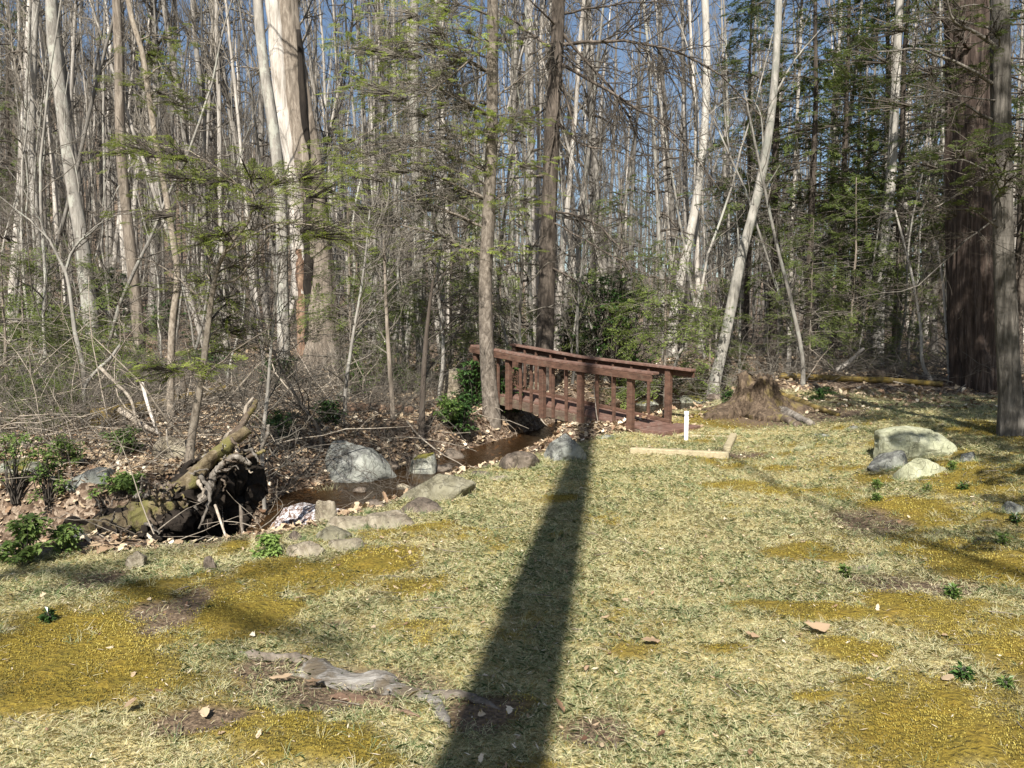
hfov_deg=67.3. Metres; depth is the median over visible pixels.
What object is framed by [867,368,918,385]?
fallen log
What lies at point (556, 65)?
tree
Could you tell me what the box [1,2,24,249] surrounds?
bare tree
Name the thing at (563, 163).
bare tree
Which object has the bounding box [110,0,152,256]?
bare tree
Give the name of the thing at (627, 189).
bare tree
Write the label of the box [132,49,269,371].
sapling
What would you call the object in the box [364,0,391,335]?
bare tree
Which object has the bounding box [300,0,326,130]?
bare tree
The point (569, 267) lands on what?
bare tree
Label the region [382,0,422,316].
bare tree
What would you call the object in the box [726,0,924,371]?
hemlock tree
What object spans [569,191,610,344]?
sapling
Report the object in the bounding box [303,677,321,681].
fallen leaf
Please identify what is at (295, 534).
rock
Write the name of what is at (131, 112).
bare tree
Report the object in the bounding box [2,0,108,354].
sapling
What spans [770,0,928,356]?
hemlock tree
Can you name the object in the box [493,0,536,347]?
bare tree
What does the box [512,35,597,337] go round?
sapling
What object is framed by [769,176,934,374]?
hemlock tree
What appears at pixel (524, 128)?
bare tree
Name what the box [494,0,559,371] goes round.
bare tree
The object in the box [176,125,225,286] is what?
sapling
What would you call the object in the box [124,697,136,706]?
fallen leaf
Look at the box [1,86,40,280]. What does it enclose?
sapling
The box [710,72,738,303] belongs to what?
bare tree
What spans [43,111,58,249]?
bare tree
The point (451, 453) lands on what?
rock
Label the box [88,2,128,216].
bare tree
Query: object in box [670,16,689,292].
bare tree
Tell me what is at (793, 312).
tree
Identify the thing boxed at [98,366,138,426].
dead branch
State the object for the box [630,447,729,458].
landscape timber
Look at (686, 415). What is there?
standing pipe
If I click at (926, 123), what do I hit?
bare tree
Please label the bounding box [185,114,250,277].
sapling
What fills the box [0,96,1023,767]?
ground
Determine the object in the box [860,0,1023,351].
hemlock tree
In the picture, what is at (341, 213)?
bare tree
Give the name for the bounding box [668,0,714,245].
bare tree
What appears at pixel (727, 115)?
bare tree
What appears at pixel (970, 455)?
rock
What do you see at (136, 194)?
sapling
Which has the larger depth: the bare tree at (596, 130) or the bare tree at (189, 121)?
the bare tree at (189, 121)
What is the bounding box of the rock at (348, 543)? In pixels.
[327,538,364,551]
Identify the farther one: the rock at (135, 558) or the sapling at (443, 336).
the sapling at (443, 336)
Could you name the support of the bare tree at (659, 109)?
on the ground at (980, 744)
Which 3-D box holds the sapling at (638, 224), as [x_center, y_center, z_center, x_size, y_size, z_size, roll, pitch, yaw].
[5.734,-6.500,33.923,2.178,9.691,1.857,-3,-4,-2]
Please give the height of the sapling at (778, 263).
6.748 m
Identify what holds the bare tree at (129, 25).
on the ground at (980, 744)
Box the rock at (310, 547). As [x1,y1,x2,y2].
[286,540,324,557]
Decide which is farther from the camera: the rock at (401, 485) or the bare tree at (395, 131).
the bare tree at (395, 131)
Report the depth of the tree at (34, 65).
21.38 m
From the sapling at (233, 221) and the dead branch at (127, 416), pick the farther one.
the sapling at (233, 221)
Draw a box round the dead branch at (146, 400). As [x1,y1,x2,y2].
[140,382,157,434]
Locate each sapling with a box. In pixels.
[0,0,78,347]
[0,0,114,375]
[0,2,73,353]
[0,77,82,367]
[0,89,41,315]
[0,94,49,348]
[0,162,145,397]
[1,72,62,276]
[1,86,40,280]
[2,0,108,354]
[5,60,148,345]
[10,106,71,296]
[13,94,108,286]
[27,49,129,288]
[27,65,75,292]
[27,133,124,319]
[30,211,99,309]
[49,196,78,294]
[51,189,81,319]
[58,133,128,342]
[58,161,118,277]
[65,156,136,349]
[71,78,114,285]
[81,115,378,462]
[83,0,215,423]
[95,157,193,306]
[106,180,183,363]
[111,92,147,305]
[112,138,149,297]
[115,7,216,346]
[123,125,172,320]
[127,108,181,309]
[129,160,231,328]
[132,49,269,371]
[135,31,187,347]
[145,153,200,318]
[156,41,283,364]
[162,137,202,341]
[164,144,211,306]
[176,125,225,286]
[181,222,323,450]
[183,54,270,333]
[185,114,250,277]
[194,114,252,264]
[196,172,248,347]
[200,97,242,310]
[211,162,291,398]
[214,107,250,319]
[218,199,355,512]
[222,78,268,327]
[230,134,271,306]
[250,137,275,298]
[256,149,289,312]
[268,200,291,293]
[275,59,352,296]
[296,93,381,360]
[317,170,455,417]
[322,157,365,363]
[329,70,409,358]
[333,136,378,303]
[333,211,361,322]
[337,102,379,349]
[341,124,391,283]
[344,11,410,363]
[347,1,442,364]
[347,192,437,418]
[355,1,450,366]
[357,8,521,399]
[369,133,410,352]
[388,22,437,359]
[400,244,474,443]
[401,69,459,357]
[433,136,472,341]
[437,25,479,339]
[446,137,507,324]
[447,37,555,377]
[452,85,529,349]
[455,130,476,304]
[463,28,509,364]
[470,0,589,386]
[472,192,521,322]
[492,204,527,347]
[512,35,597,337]
[515,200,557,342]
[516,189,540,323]
[534,0,621,383]
[534,139,618,381]
[554,109,624,381]
[554,206,577,330]
[556,146,608,342]
[556,165,579,301]
[567,90,627,313]
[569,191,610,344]
[583,165,617,319]
[587,106,618,287]
[607,142,661,308]
[619,137,659,342]
[619,138,655,305]
[632,223,654,317]
[643,133,708,339]
[650,106,693,299]
[650,223,692,316]
[651,88,680,352]
[660,81,743,351]
[680,80,751,353]
[689,22,762,372]
[696,166,767,354]
[700,208,732,335]
[703,182,762,319]
[703,222,728,339]
[716,200,764,321]
[726,120,787,340]
[734,168,788,341]
[764,154,794,355]
[782,92,848,356]
[783,164,833,340]
[794,197,841,330]
[802,194,847,330]
[807,129,868,332]
[815,96,852,352]
[838,134,858,345]
[840,0,933,367]
[872,37,945,367]
[874,206,946,380]
[892,0,944,367]
[895,145,941,353]
[904,240,963,377]
[915,235,943,353]
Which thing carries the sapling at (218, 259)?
on the ground at (980, 744)
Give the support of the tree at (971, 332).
on the ground at (980, 744)
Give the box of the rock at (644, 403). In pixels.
[636,400,658,405]
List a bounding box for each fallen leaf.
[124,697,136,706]
[199,705,209,716]
[270,673,291,678]
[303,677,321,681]
[556,698,564,711]
[642,636,659,642]
[745,630,759,636]
[805,620,829,631]
[941,674,953,679]
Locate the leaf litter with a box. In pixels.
[0,341,1023,553]
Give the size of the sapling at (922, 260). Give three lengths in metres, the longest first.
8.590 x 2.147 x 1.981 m
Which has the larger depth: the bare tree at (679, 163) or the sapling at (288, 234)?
the bare tree at (679, 163)
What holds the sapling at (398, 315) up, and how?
on the ground at (980, 744)
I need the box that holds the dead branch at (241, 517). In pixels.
[239,504,243,534]
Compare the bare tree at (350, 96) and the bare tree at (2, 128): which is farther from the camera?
the bare tree at (350, 96)
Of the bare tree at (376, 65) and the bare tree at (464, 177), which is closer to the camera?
the bare tree at (376, 65)
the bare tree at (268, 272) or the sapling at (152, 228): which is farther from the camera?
the bare tree at (268, 272)
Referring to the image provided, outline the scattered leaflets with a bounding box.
[0,421,1023,767]
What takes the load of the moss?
on the ground at (980, 744)
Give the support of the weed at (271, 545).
on the ground at (980, 744)
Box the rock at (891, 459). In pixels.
[866,450,907,471]
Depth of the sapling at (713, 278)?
26.03 m
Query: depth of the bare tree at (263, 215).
43.97 m
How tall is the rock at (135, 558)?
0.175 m
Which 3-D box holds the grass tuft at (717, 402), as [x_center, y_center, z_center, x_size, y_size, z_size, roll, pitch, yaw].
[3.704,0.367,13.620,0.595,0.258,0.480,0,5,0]
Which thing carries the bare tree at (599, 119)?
on the ground at (980, 744)
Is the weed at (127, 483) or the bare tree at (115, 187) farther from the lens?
the bare tree at (115, 187)
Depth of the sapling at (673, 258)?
29.25 m
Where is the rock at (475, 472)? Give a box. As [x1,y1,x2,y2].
[471,470,488,476]
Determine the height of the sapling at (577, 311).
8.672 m
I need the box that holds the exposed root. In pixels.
[240,649,500,727]
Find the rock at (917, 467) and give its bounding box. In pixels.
[893,458,945,480]
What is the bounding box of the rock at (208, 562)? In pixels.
[203,556,216,570]
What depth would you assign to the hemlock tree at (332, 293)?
15.32 m
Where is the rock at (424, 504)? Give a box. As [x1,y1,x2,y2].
[400,497,442,514]
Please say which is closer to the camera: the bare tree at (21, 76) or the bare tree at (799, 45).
the bare tree at (799, 45)
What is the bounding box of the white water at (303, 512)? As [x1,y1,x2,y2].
[271,502,345,531]
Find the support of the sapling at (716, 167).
on the ground at (980, 744)
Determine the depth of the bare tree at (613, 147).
36.12 m
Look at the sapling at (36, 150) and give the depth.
18.33 m
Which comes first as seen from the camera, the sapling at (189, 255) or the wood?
the sapling at (189, 255)
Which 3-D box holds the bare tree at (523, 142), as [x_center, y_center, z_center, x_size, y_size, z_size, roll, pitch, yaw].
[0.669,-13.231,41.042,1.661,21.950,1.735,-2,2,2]
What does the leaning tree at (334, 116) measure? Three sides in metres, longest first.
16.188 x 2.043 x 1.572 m
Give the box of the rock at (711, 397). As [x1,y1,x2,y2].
[706,394,720,401]
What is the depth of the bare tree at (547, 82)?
34.08 m
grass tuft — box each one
[361,507,375,515]
[681,374,706,388]
[706,398,726,406]
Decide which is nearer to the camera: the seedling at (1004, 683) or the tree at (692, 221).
the seedling at (1004, 683)
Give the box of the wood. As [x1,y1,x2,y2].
[0,0,1021,329]
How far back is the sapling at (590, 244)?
32.94 m
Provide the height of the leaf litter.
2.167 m
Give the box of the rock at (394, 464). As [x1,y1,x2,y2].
[388,461,399,469]
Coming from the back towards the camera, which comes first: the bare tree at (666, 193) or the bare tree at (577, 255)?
the bare tree at (666, 193)
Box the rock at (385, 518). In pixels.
[364,510,413,528]
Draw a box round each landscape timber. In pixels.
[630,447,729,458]
[676,434,728,436]
[723,433,736,451]
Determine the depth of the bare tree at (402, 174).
42.73 m
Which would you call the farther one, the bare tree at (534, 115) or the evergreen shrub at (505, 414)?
the bare tree at (534, 115)
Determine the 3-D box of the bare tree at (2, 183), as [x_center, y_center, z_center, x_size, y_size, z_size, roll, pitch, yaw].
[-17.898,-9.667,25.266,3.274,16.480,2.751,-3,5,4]
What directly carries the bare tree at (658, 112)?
on the ground at (980, 744)
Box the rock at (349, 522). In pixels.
[326,516,367,531]
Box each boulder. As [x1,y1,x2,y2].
[152,437,197,459]
[325,440,396,482]
[544,433,586,461]
[873,426,956,460]
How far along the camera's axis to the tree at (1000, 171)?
8.17 m
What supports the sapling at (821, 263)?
on the ground at (980, 744)
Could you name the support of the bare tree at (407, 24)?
on the ground at (980, 744)
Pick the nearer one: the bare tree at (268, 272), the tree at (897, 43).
the tree at (897, 43)
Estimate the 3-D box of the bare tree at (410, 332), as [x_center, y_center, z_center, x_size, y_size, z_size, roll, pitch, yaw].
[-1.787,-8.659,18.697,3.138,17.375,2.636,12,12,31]
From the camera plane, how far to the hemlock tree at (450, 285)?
16.74 m
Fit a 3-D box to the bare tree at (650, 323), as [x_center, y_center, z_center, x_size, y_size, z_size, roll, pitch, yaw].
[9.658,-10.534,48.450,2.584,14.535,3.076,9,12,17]
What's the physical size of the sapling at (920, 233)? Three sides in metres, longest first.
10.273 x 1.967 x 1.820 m
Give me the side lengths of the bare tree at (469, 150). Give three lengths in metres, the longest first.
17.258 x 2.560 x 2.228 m
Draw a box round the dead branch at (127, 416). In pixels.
[117,407,162,435]
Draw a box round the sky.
[1,0,1023,276]
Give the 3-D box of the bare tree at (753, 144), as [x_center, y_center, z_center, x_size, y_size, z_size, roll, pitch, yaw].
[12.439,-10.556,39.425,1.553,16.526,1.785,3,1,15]
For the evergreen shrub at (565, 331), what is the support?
on the ground at (980, 744)
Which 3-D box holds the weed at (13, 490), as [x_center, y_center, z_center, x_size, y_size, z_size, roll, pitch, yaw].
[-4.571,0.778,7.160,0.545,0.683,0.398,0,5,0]
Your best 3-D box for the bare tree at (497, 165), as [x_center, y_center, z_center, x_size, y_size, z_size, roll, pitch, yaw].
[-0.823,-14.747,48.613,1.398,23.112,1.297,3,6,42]
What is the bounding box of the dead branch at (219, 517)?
[214,504,226,535]
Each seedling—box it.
[36,607,60,622]
[836,563,852,578]
[871,478,884,490]
[871,492,882,500]
[920,482,931,491]
[942,582,965,599]
[946,460,958,470]
[949,658,976,682]
[955,480,971,489]
[992,531,1013,547]
[995,675,1015,690]
[1009,512,1022,525]
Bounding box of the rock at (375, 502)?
[367,499,387,506]
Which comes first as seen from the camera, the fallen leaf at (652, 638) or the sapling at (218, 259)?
the fallen leaf at (652, 638)
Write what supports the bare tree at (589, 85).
on the ground at (980, 744)
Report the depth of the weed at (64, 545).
5.17 m
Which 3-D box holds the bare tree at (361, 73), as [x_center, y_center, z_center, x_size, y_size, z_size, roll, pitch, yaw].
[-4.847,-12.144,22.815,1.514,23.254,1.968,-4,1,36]
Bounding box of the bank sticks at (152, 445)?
[0,385,372,549]
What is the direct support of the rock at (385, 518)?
on the ground at (980, 744)
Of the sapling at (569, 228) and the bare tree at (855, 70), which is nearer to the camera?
the bare tree at (855, 70)
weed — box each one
[0,432,46,503]
[0,512,73,565]
[26,436,74,505]
[36,433,86,464]
[46,522,84,554]
[86,470,146,499]
[249,530,281,558]
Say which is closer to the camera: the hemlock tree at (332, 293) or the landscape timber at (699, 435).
the landscape timber at (699, 435)
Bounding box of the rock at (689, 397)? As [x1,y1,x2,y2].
[679,395,708,402]
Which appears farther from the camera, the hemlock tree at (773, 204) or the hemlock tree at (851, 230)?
the hemlock tree at (851, 230)
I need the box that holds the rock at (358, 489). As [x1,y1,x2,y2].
[353,487,366,492]
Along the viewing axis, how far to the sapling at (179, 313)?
24.29 m
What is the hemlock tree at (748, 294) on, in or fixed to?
on the ground at (980, 744)
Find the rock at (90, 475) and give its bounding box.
[63,467,115,491]
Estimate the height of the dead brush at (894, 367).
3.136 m
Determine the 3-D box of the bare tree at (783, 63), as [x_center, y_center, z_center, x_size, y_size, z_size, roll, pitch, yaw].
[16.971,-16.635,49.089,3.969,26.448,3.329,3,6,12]
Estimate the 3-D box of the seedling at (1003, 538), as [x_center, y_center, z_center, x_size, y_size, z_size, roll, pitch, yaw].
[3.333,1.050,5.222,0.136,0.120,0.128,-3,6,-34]
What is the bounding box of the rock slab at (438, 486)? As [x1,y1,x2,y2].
[397,474,475,501]
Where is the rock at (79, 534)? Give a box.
[72,526,85,539]
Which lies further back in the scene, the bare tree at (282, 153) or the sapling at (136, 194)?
the bare tree at (282, 153)
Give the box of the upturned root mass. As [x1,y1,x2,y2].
[62,396,269,543]
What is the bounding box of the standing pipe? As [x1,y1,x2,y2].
[684,411,688,439]
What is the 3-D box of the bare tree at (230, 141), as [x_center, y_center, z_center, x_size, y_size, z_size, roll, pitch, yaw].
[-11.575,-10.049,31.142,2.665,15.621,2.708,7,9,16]
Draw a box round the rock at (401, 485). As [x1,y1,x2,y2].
[397,483,410,488]
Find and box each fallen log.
[88,381,248,426]
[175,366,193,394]
[347,403,413,414]
[778,373,942,385]
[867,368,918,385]
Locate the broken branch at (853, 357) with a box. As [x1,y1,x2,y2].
[835,348,864,371]
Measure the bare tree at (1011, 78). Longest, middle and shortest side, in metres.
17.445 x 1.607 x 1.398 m
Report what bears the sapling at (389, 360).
on the ground at (980, 744)
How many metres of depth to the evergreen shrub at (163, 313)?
24.86 m
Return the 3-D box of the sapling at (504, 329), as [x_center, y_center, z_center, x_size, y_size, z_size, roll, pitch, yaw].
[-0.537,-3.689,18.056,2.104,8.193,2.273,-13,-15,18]
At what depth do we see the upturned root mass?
6.22 m
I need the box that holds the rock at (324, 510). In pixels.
[315,500,336,522]
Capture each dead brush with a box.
[0,292,1023,401]
[0,301,516,492]
[32,364,477,512]
[583,306,1023,408]
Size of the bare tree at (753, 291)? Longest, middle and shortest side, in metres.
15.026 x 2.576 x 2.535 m
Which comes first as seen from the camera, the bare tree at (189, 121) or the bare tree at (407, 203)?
the bare tree at (407, 203)
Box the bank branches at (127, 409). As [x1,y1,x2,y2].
[0,276,470,471]
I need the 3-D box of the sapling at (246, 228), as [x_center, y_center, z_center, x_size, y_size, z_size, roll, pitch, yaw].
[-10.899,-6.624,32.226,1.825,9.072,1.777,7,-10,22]
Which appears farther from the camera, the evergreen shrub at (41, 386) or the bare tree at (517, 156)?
the bare tree at (517, 156)
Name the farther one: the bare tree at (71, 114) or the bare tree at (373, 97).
the bare tree at (373, 97)
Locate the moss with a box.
[0,406,1023,767]
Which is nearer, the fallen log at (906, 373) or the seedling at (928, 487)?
the seedling at (928, 487)
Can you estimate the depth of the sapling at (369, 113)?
19.25 m
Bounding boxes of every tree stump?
[443,368,459,397]
[701,370,839,426]
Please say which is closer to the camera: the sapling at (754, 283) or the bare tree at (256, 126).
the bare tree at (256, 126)
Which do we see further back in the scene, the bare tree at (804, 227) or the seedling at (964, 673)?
the bare tree at (804, 227)
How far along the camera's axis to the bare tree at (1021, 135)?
24.83 m
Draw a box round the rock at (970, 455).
[959,452,974,461]
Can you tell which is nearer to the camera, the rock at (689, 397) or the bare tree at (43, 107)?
the rock at (689, 397)
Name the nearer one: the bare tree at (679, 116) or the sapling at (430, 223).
the sapling at (430, 223)
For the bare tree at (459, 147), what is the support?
on the ground at (980, 744)
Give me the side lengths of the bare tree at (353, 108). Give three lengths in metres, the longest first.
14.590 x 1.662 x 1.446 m
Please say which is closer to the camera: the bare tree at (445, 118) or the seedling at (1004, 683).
the seedling at (1004, 683)
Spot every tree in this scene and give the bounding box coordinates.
[0,0,33,256]
[0,0,41,277]
[0,0,44,340]
[0,0,48,210]
[0,0,64,340]
[0,0,73,293]
[0,0,93,266]
[0,1,13,293]
[0,43,41,360]
[0,51,30,283]
[0,62,21,332]
[0,75,23,320]
[0,238,111,396]
[0,244,158,385]
[0,247,104,387]
[0,316,102,433]
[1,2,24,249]
[1,29,17,180]
[4,3,60,288]
[10,18,69,285]
[12,0,79,337]
[13,0,75,320]
[20,0,148,364]
[25,26,54,270]
[26,65,67,283]
[28,0,48,350]
[40,1,102,337]
[43,0,95,256]
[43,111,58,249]
[45,0,101,373]
[47,272,168,403]
[52,1,85,286]
[57,0,84,196]
[62,0,114,286]
[63,0,202,345]
[63,1,82,142]
[64,0,90,245]
[64,0,109,275]
[64,0,114,269]
[65,0,143,273]
[67,0,93,287]
[75,0,261,377]
[76,0,134,289]
[81,0,186,325]
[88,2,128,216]
[93,0,221,317]
[97,93,128,268]
[98,0,146,333]
[100,0,162,206]
[105,23,144,284]
[106,0,194,286]
[107,1,139,140]
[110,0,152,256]
[112,0,146,364]
[114,0,174,315]
[126,5,169,282]
[128,3,187,280]
[128,4,149,291]
[131,0,174,294]
[140,6,171,315]
[141,0,168,318]
[157,3,213,302]
[160,0,206,301]
[166,0,232,338]
[169,2,189,269]
[170,0,247,295]
[170,2,226,310]
[177,0,275,336]
[178,0,199,275]
[178,0,252,199]
[187,1,229,223]
[191,0,252,283]
[192,0,235,361]
[196,0,247,313]
[198,0,214,321]
[204,0,267,343]
[209,0,260,323]
[211,0,270,364]
[219,10,242,195]
[221,2,257,284]
[222,1,251,287]
[227,0,253,298]
[227,0,290,338]
[235,0,342,370]
[245,0,258,201]
[246,100,272,298]
[253,0,289,367]
[255,9,302,226]
[256,1,308,310]
[269,0,375,336]
[270,0,330,317]
[271,0,572,429]
[281,189,421,385]
[298,0,326,49]
[299,0,332,115]
[300,0,323,153]
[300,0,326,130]
[301,0,346,289]
[306,0,355,300]
[313,4,346,145]
[316,250,449,391]
[318,0,347,215]
[321,118,345,306]
[322,28,347,249]
[323,4,362,297]
[324,0,381,356]
[324,0,404,339]
[326,0,352,328]
[331,93,359,290]
[334,0,366,221]
[342,0,381,340]
[347,4,370,306]
[348,28,372,323]
[350,0,396,312]
[352,72,395,298]
[354,0,383,313]
[356,0,395,333]
[357,12,380,277]
[358,78,408,318]
[359,48,410,327]
[362,0,399,243]
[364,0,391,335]
[366,0,546,363]
[366,1,446,301]
[367,0,439,350]
[372,181,521,376]
[381,0,480,362]
[381,2,418,345]
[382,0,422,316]
[383,7,435,294]
[384,0,475,364]
[389,34,436,337]
[390,6,411,269]
[400,0,429,131]
[409,0,430,382]
[418,0,465,321]
[419,0,481,350]
[421,0,474,334]
[421,7,469,332]
[431,0,473,342]
[436,185,565,373]
[446,0,518,370]
[446,0,551,354]
[451,49,477,327]
[452,21,496,327]
[459,0,503,345]
[460,0,485,357]
[468,49,525,293]
[473,58,526,340]
[474,0,786,390]
[475,0,545,343]
[486,0,541,348]
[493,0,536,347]
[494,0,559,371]
[496,70,507,229]
[498,0,526,321]
[498,2,523,309]
[502,0,551,305]
[504,0,543,225]
[507,0,535,320]
[509,2,560,311]
[516,1,526,282]
[523,0,570,218]
[526,0,536,346]
[527,0,609,301]
[527,0,639,355]
[533,0,581,219]
[533,0,588,342]
[533,0,635,328]
[534,0,611,307]
[542,1,567,281]
[550,0,612,350]
[554,2,622,342]
[554,24,598,323]
[554,174,693,398]
[564,0,608,295]
[579,100,609,325]
[580,0,635,280]
[582,16,622,325]
[586,107,623,279]
[589,231,740,408]
[592,0,667,338]
[595,0,630,296]
[606,104,645,331]
[607,0,694,359]
[614,0,648,323]
[620,1,642,287]
[629,0,680,286]
[638,0,713,358]
[639,97,680,327]
[640,0,719,351]
[640,6,658,327]
[640,31,664,328]
[642,0,701,345]
[648,0,674,338]
[651,13,698,327]
[658,0,700,350]
[658,272,761,396]
[659,88,699,328]
[665,0,821,369]
[667,0,709,356]
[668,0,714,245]
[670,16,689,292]
[671,0,821,366]
[676,0,875,371]
[680,34,747,312]
[685,2,715,319]
[687,23,740,323]
[691,0,726,312]
[691,0,806,345]
[695,0,823,401]
[700,0,735,335]
[704,69,805,385]
[707,0,754,340]
[709,85,741,330]
[710,0,737,329]
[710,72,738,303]
[723,0,772,340]
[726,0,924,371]
[733,1,772,330]
[736,0,807,349]
[738,0,785,274]
[745,23,771,320]
[748,6,790,211]
[749,87,784,328]
[751,214,871,373]
[755,62,784,328]
[757,2,812,175]
[760,59,802,334]
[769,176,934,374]
[770,0,793,353]
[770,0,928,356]
[780,0,821,218]
[781,0,1023,436]
[781,8,828,334]
[786,0,820,372]
[788,3,827,331]
[788,121,805,322]
[789,82,806,314]
[790,83,832,327]
[797,90,816,327]
[799,30,913,344]
[802,0,944,351]
[802,0,945,367]
[803,0,858,343]
[812,0,854,327]
[817,0,850,283]
[817,0,866,352]
[828,40,856,325]
[836,240,945,371]
[840,119,878,337]
[852,0,911,343]
[860,0,886,331]
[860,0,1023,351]
[861,31,914,345]
[864,78,944,367]
[867,0,923,277]
[871,0,903,367]
[872,0,944,353]
[873,0,1023,371]
[876,0,915,231]
[877,0,892,202]
[884,1,943,323]
[885,0,996,392]
[898,10,915,325]
[898,107,945,350]
[899,12,943,336]
[904,1,924,330]
[911,2,931,327]
[913,1,946,325]
[1010,0,1023,220]
[1010,15,1021,227]
[1011,0,1020,115]
[1011,0,1023,70]
[1011,6,1022,212]
[1011,52,1023,245]
[1012,13,1023,223]
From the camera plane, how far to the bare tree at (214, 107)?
33.30 m
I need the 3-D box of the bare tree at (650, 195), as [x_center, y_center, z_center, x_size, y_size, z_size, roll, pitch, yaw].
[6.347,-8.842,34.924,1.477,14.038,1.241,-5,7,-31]
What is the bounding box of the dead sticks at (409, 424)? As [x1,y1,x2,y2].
[2,330,1023,467]
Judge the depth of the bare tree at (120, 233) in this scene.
26.09 m
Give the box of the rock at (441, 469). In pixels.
[437,464,452,471]
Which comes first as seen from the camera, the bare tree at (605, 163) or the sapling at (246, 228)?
the sapling at (246, 228)
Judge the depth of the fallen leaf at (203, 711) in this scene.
3.04 m
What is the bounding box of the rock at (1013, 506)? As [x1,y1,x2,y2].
[1001,501,1023,513]
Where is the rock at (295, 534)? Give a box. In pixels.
[284,531,301,542]
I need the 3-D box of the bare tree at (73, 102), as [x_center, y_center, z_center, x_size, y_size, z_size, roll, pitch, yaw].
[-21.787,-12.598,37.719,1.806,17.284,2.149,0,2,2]
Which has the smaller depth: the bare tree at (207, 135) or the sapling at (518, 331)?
the sapling at (518, 331)
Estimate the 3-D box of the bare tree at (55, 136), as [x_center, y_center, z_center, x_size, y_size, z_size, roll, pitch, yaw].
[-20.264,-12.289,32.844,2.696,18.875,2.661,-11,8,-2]
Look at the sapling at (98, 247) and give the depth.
20.28 m
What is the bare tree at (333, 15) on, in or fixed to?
on the ground at (980, 744)
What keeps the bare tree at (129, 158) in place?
on the ground at (980, 744)
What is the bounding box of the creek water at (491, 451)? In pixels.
[247,387,729,534]
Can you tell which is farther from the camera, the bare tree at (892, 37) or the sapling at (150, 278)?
the bare tree at (892, 37)
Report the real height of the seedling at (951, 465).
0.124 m
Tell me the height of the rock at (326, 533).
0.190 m
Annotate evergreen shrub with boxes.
[0,284,76,346]
[2,375,75,408]
[53,267,129,332]
[100,425,143,452]
[143,298,187,339]
[181,319,243,346]
[181,349,245,378]
[233,357,307,387]
[252,408,298,438]
[309,397,347,423]
[344,362,374,396]
[387,365,426,392]
[432,393,464,424]
[440,395,481,436]
[448,360,481,407]
[495,365,528,420]
[554,296,590,371]
[570,271,659,381]
[718,390,733,403]
[799,386,836,399]
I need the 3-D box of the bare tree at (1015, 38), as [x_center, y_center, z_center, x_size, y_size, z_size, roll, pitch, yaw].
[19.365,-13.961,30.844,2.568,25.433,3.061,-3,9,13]
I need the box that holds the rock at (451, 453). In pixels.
[444,448,463,458]
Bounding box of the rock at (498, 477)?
[489,475,508,481]
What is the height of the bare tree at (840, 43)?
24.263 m
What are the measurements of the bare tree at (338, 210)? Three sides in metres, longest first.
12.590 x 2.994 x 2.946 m
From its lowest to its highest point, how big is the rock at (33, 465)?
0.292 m
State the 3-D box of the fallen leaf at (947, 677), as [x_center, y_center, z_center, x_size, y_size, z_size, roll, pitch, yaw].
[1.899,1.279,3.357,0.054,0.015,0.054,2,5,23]
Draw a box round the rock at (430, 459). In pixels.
[409,452,436,473]
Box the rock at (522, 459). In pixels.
[498,451,539,468]
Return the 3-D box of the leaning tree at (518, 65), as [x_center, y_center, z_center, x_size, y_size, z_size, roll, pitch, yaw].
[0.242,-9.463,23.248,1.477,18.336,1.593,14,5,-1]
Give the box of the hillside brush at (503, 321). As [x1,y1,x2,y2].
[0,264,1023,353]
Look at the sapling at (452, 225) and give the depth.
31.35 m
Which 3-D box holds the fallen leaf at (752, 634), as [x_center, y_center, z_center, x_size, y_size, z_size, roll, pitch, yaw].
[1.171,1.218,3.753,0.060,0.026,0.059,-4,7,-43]
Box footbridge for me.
[469,343,699,436]
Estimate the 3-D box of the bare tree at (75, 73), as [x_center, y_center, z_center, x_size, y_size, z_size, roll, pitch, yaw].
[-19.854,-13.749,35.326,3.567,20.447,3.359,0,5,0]
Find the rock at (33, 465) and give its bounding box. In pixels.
[0,457,46,474]
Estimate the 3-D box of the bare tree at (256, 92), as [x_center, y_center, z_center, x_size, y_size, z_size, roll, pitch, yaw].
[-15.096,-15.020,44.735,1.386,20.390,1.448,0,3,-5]
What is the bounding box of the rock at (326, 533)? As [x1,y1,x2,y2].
[315,525,355,540]
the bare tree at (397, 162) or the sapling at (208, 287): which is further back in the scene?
the bare tree at (397, 162)
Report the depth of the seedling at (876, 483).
6.97 m
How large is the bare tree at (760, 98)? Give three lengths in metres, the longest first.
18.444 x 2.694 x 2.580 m
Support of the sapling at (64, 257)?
on the ground at (980, 744)
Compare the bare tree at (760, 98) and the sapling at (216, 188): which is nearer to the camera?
the sapling at (216, 188)
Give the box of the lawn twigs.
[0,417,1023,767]
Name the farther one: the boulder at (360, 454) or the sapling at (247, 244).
the sapling at (247, 244)
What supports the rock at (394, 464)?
on the ground at (980, 744)
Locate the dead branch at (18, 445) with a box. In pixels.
[0,441,37,448]
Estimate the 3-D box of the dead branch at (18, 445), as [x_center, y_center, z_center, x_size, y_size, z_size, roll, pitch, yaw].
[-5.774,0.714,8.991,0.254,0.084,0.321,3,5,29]
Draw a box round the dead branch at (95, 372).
[82,344,120,407]
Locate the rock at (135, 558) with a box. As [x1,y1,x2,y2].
[125,551,146,569]
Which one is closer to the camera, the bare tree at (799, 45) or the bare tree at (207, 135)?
the bare tree at (799, 45)
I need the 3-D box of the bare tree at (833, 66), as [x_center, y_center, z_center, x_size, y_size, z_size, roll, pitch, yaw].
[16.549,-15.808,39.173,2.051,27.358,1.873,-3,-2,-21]

